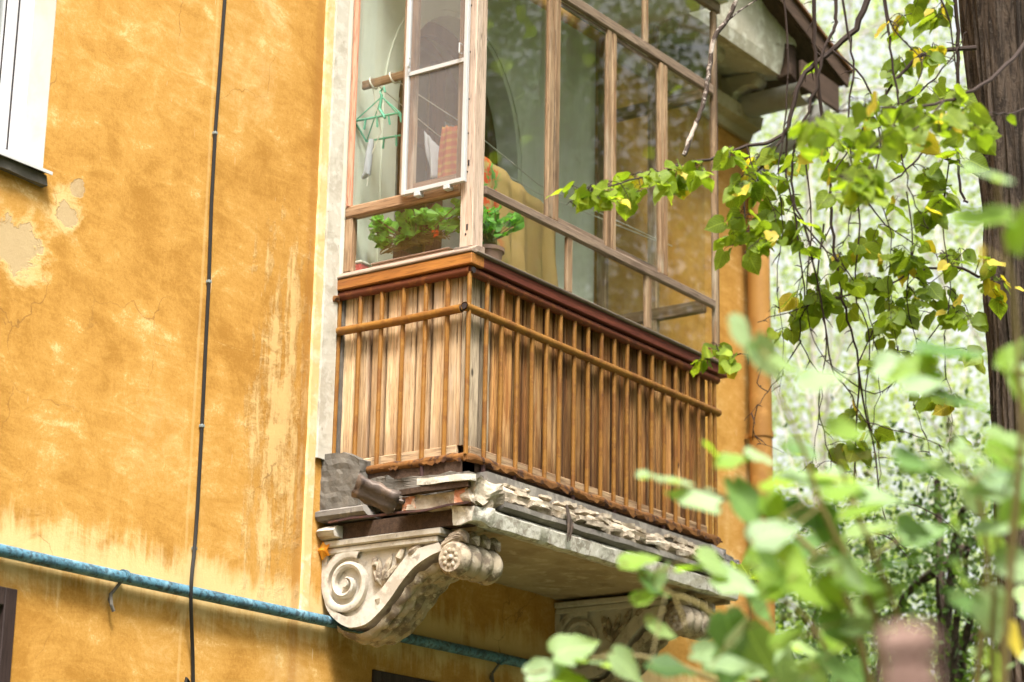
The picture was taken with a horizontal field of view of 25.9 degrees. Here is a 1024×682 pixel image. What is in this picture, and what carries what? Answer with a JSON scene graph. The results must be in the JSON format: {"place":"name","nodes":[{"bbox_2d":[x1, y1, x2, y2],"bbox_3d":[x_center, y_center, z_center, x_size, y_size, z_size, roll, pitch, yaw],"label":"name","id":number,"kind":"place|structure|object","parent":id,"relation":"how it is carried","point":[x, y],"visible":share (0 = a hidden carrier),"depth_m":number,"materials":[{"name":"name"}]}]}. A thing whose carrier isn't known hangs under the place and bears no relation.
{"place":"outdoors","nodes":[
{"label":"outdoors","id":0,"kind":"place"},
{"bbox_2d":[751,0,993,678],"label":"sky","id":1,"kind":"structure","parent":0,"point":[859,56],"materials":[{"name":"white"}]},
{"label":"ground","id":2,"kind":"structure","parent":0,"visible":0},
{"bbox_2d":[0,0,852,681],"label":"apartment building","id":3,"kind":"structure","parent":2,"relation":"on","point":[106,124],"depth_m":10.41,"materials":[{"name":"orange paint"}]},
{"bbox_2d":[0,586,16,681],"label":"low window","id":4,"kind":"structure","parent":3,"relation":"in","point":[8,596],"depth_m":8.99,"materials":[{"name":"brown glass"}]},
{"bbox_2d":[0,0,52,174],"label":"window","id":5,"kind":"structure","parent":3,"relation":"in","point":[16,16],"depth_m":9.70,"materials":[{"name":"white plastic"}]},
{"bbox_2d":[184,0,226,681],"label":"cable","id":6,"kind":"object","parent":3,"relation":"attached to","point":[201,424],"visible":1,"depth_m":10.20,"materials":[{"name":"black rubber"}]},
{"bbox_2d":[0,544,591,681],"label":"gas pipe","id":7,"kind":"object","parent":3,"relation":"attached to","point":[123,576],"visible":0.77,"depth_m":9.95,"materials":[{"name":"blue metal"}]},
{"bbox_2d":[372,670,434,681],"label":"low window","id":8,"kind":"structure","parent":3,"relation":"in","point":[377,676],"depth_m":10.97,"materials":[{"name":"black glass"}]},
{"bbox_2d":[393,22,497,258],"bbox_3d":[-0.466,-0.428,12.093,0.140,2.750,1.100,-10,-20,34],"label":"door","id":9,"kind":"structure","parent":3,"relation":"in","point":[434,31],"depth_m":12.33,"materials":[{"name":"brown wood"}]},
{"bbox_2d":[315,0,738,681],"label":"balcony","id":10,"kind":"structure","parent":3,"relation":"attached to","point":[495,420],"depth_m":11.03,"materials":[{"name":"brown wood"}]},
{"bbox_2d":[318,542,329,559],"bbox_3d":[-0.905,1.002,10.667,0.090,0.095,0.020,-10,-20,34],"label":"fallen leaf","id":11,"kind":"object","parent":10,"relation":"on","point":[323,551],"visible":1,"depth_m":10.66,"materials":[{"name":"orange plant"}]},
{"bbox_2d":[355,260,370,270],"bbox_3d":[-0.769,-0.361,11.176,0.092,0.063,0.078,-10,-20,34],"label":"food tub","id":12,"kind":"object","parent":10,"relation":"on","point":[361,264],"visible":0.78,"depth_m":11.14,"materials":[{"name":"red plastic"}]},
{"bbox_2d":[351,473,404,513],"bbox_3d":[-0.620,0.716,10.437,0.275,0.190,0.068,0,-16,3],"label":"metal scrap","id":13,"kind":"object","parent":10,"relation":"hanging from","point":[379,495],"visible":1,"depth_m":10.42,"materials":[{"name":"grey metal"}]},
{"bbox_2d":[362,71,402,89],"bbox_3d":[-0.638,-1.332,11.350,0.314,0.073,0.069,-10,-20,34],"label":"drying rod","id":14,"kind":"object","parent":10,"relation":"attached to","point":[389,78],"visible":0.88,"depth_m":11.35,"materials":[{"name":"brown wood"}]},
{"bbox_2d":[356,86,401,148],"bbox_3d":[-0.651,-1.135,11.346,0.336,0.306,0.108,-10,-20,34],"label":"peg hanger","id":15,"kind":"object","parent":14,"relation":"hanging from","point":[383,115],"visible":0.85,"depth_m":11.32,"materials":[{"name":"green plastic"}]},
{"bbox_2d":[361,139,373,179],"bbox_3d":[-0.731,-0.922,11.301,0.069,0.211,0.039,-10,-20,34],"label":"sock","id":16,"kind":"object","parent":15,"relation":"hanging from","point":[368,161],"visible":1,"depth_m":11.28,"materials":[{"name":"white fabric"}]},
{"bbox_2d":[368,198,460,266],"bbox_3d":[-0.479,-0.515,11.082,0.654,0.322,0.164,-10,-20,34],"label":"geranium","id":17,"kind":"object","parent":10,"relation":"on","point":[434,216],"visible":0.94,"depth_m":11.06,"materials":[{"name":"green plant"}]},
{"bbox_2d":[432,230,438,237],"bbox_3d":[-0.377,-0.530,10.970,0.044,0.034,0.035,-10,-20,34],"label":"flower head","id":18,"kind":"object","parent":17,"relation":"attached to","point":[436,232],"visible":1,"depth_m":10.96},
{"bbox_2d":[455,205,524,259],"bbox_3d":[-0.119,-0.525,11.075,0.158,0.349,0.450,-10,-20,34],"label":"geranium","id":19,"kind":"object","parent":10,"relation":"on","point":[492,222],"visible":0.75,"depth_m":11.11,"materials":[{"name":"green plant"}]},
{"bbox_2d":[367,81,671,245],"bbox_3d":[0.146,-0.843,11.977,2.200,0.543,0.209,15,-22,-41],"label":"clothes line","id":20,"kind":"object","parent":10,"relation":"attached to","point":[508,160],"visible":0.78,"depth_m":11.73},
{"bbox_2d":[424,131,438,179],"bbox_3d":[-0.393,-0.965,11.586,0.158,0.303,0.066,-3,-17,15],"label":"white cloth","id":21,"kind":"object","parent":20,"relation":"hanging from","point":[432,149],"visible":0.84,"depth_m":11.60,"materials":[{"name":"white fabric"}]},
{"bbox_2d":[437,125,456,177],"bbox_3d":[-0.315,-0.928,11.460,0.200,0.403,0.037,-10,-20,34],"label":"towel","id":22,"kind":"object","parent":20,"relation":"hanging from","point":[447,157],"visible":0.59,"depth_m":11.48,"materials":[{"name":"orange fabric"}]},
{"bbox_2d":[482,156,557,286],"bbox_3d":[0.052,-0.447,11.477,0.107,0.901,0.804,-9,-19,31],"label":"blanket","id":23,"kind":"object","parent":20,"relation":"hanging from","point":[529,247],"visible":0.39,"depth_m":11.58,"materials":[{"name":"yellow fabric"}]},
{"bbox_2d":[744,104,829,681],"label":"downpipe","id":24,"kind":"object","parent":3,"relation":"attached to","point":[759,307],"visible":0.25,"depth_m":14.30,"materials":[{"name":"orange metal"}]},
{"bbox_2d":[523,163,1023,681],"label":"leafy shrub","id":25,"kind":"object","parent":2,"relation":"on","point":[739,647],"visible":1,"depth_m":4.94,"materials":[{"name":"green plant"}]},
{"bbox_2d":[546,0,1023,681],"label":"linden tree","id":26,"kind":"object","parent":2,"relation":"on","point":[988,120],"visible":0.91,"depth_m":8.80,"materials":[{"name":"green plant"}]},
{"bbox_2d":[750,0,992,678],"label":"broadleaf tree","id":27,"kind":"object","parent":2,"relation":"on","point":[812,402],"visible":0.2,"depth_m":24.73,"materials":[{"name":"green plant"}]},
{"bbox_2d":[750,0,992,671],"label":"broadleaf tree","id":28,"kind":"object","parent":2,"relation":"on","point":[904,196],"visible":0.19,"depth_m":29.63,"materials":[{"name":"green plant"}]},
{"bbox_2d":[750,0,992,671],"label":"broadleaf tree","id":29,"kind":"object","parent":2,"relation":"on","point":[819,367],"visible":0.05,"depth_m":40.23,"materials":[{"name":"green plant"}]},
{"bbox_2d":[750,0,993,669],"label":"broadleaf tree","id":30,"kind":"object","parent":2,"relation":"on","point":[846,158],"visible":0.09,"depth_m":35.95,"materials":[{"name":"green plant"}]},
{"bbox_2d":[775,455,987,681],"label":"broadleaf tree","id":31,"kind":"object","parent":2,"relation":"on","point":[848,650],"visible":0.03,"depth_m":18.50,"materials":[{"name":"green plant"}]},
{"bbox_2d":[777,0,992,679],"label":"broadleaf tree","id":32,"kind":"object","parent":2,"relation":"on","point":[977,229],"visible":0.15,"depth_m":23.40,"materials":[{"name":"green plant"}]},
{"bbox_2d":[775,382,998,681],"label":"broadleaf tree","id":33,"kind":"object","parent":2,"relation":"on","point":[952,662],"visible":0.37,"depth_m":16.03,"materials":[{"name":"green plant"}]},
{"bbox_2d":[878,623,940,681],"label":"fence post","id":34,"kind":"object","parent":2,"relation":"on","point":[909,650],"visible":1,"depth_m":2.37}
]}

